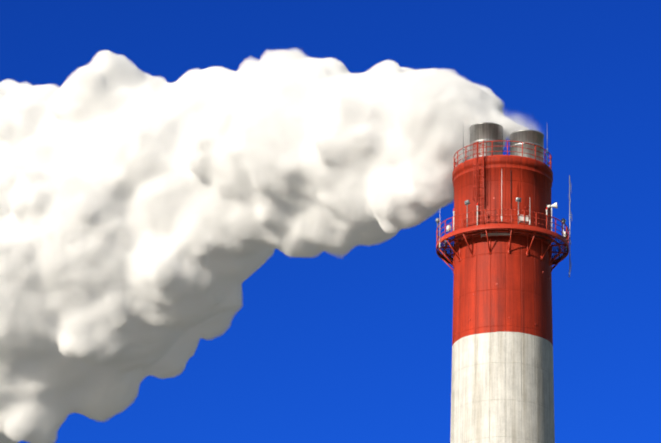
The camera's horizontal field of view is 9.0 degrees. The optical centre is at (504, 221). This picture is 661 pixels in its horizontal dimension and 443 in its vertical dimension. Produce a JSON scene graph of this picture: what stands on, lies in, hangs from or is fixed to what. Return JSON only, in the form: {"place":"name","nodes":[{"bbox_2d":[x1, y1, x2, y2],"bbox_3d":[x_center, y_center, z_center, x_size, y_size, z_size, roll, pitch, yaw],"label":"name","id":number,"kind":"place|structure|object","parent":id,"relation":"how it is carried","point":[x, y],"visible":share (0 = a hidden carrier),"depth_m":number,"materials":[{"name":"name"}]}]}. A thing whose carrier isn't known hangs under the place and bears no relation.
{"place":"outdoors","nodes":[
{"label":"outdoors","id":0,"kind":"place"},
{"bbox_2d":[0,0,660,442],"label":"sky","id":1,"kind":"structure","parent":0,"point":[218,224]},
{"bbox_2d":[450,156,554,442],"bbox_3d":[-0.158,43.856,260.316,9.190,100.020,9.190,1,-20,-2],"label":"chimney shaft","id":2,"kind":"object","parent":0,"point":[502,386],"visible":0.94,"depth_m":271.34,"materials":[{"name":"paint"}]},
{"bbox_2d":[469,122,502,158],"bbox_3d":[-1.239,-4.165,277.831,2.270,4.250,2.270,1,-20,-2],"label":"flue","id":3,"kind":"object","parent":2,"relation":"on","point":[484,131],"visible":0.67,"depth_m":277.40,"materials":[{"name":"metal"}]},
{"bbox_2d":[436,209,568,270],"bbox_3d":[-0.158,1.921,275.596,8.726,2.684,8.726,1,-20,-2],"label":"service platform","id":4,"kind":"structure","parent":2,"relation":"attached to","point":[507,228],"depth_m":273.01,"materials":[{"name":"red metal"}]},
{"bbox_2d":[435,218,439,241],"bbox_3d":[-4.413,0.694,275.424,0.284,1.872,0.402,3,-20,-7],"label":"floodlight","id":5,"kind":"object","parent":4,"relation":"on","point":[437,220],"visible":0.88,"depth_m":275.54,"materials":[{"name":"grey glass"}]},
{"bbox_2d":[464,200,469,226],"bbox_3d":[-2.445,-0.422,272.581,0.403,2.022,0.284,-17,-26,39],"label":"floodlight","id":6,"kind":"object","parent":4,"relation":"on","point":[467,202],"visible":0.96,"depth_m":272.72,"materials":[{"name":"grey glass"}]},
{"bbox_2d":[473,140,486,223],"bbox_3d":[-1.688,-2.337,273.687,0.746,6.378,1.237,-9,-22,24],"label":"ladder with cage","id":7,"kind":"object","parent":4,"relation":"on","point":[476,168],"visible":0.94,"depth_m":273.81,"materials":[{"name":"red metal"}]},
{"bbox_2d":[481,232,510,237],"bbox_3d":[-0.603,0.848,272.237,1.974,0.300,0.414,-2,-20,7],"label":"vent duct under platform","id":8,"kind":"object","parent":4,"relation":"attached to","point":[496,234],"visible":0.94,"depth_m":272.10,"materials":[{"name":"metal"}]},
{"bbox_2d":[501,183,501,221],"bbox_3d":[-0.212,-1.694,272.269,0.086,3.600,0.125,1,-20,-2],"label":"whip antenna","id":9,"kind":"object","parent":4,"relation":"on","point":[501,202],"visible":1,"depth_m":272.07,"materials":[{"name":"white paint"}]},
{"bbox_2d":[446,215,565,237],"bbox_3d":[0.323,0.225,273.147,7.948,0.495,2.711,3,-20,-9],"label":"junction boxes","id":10,"kind":"object","parent":4,"relation":"attached to","point":[521,218],"visible":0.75,"depth_m":272.15,"materials":[{"name":"white paint"}]},
{"bbox_2d":[515,197,520,223],"bbox_3d":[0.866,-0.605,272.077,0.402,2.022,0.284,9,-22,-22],"label":"floodlight","id":11,"kind":"object","parent":4,"relation":"on","point":[518,199],"visible":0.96,"depth_m":272.25,"materials":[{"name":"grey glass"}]},
{"bbox_2d":[547,202,557,230],"bbox_3d":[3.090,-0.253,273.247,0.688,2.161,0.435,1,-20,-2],"label":"horn loudspeaker","id":12,"kind":"object","parent":4,"relation":"on","point":[554,205],"visible":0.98,"depth_m":273.43,"materials":[{"name":"white paint"}]},
{"bbox_2d":[568,175,571,272],"bbox_3d":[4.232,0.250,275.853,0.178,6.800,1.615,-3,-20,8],"label":"antenna","id":13,"kind":"object","parent":4,"relation":"attached to","point":[569,218],"visible":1,"depth_m":275.86,"materials":[{"name":"metal"}]},
{"bbox_2d":[453,140,551,169],"bbox_3d":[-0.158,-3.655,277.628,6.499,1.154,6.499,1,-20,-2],"label":"top railing","id":14,"kind":"object","parent":2,"relation":"on","point":[492,155],"visible":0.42,"depth_m":275.17,"materials":[{"name":"red metal"}]},
{"bbox_2d":[453,197,551,334],"bbox_3d":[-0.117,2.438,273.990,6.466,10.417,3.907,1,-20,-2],"label":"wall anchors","id":15,"kind":"object","parent":2,"relation":"on","point":[496,283],"depth_m":272.74,"materials":[{"name":"red metal"}]},
{"bbox_2d":[463,136,547,165],"bbox_3d":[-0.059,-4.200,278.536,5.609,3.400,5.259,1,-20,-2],"label":"lightning rods","id":16,"kind":"object","parent":2,"relation":"on","point":[505,152],"visible":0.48,"depth_m":276.12,"materials":[{"name":"red metal"}]},
{"bbox_2d":[509,130,543,162],"bbox_3d":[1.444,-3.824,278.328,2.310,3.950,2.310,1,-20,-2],"label":"flue","id":17,"kind":"object","parent":2,"relation":"on","point":[534,137],"visible":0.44,"depth_m":277.84,"materials":[{"name":"metal"}]}
]}

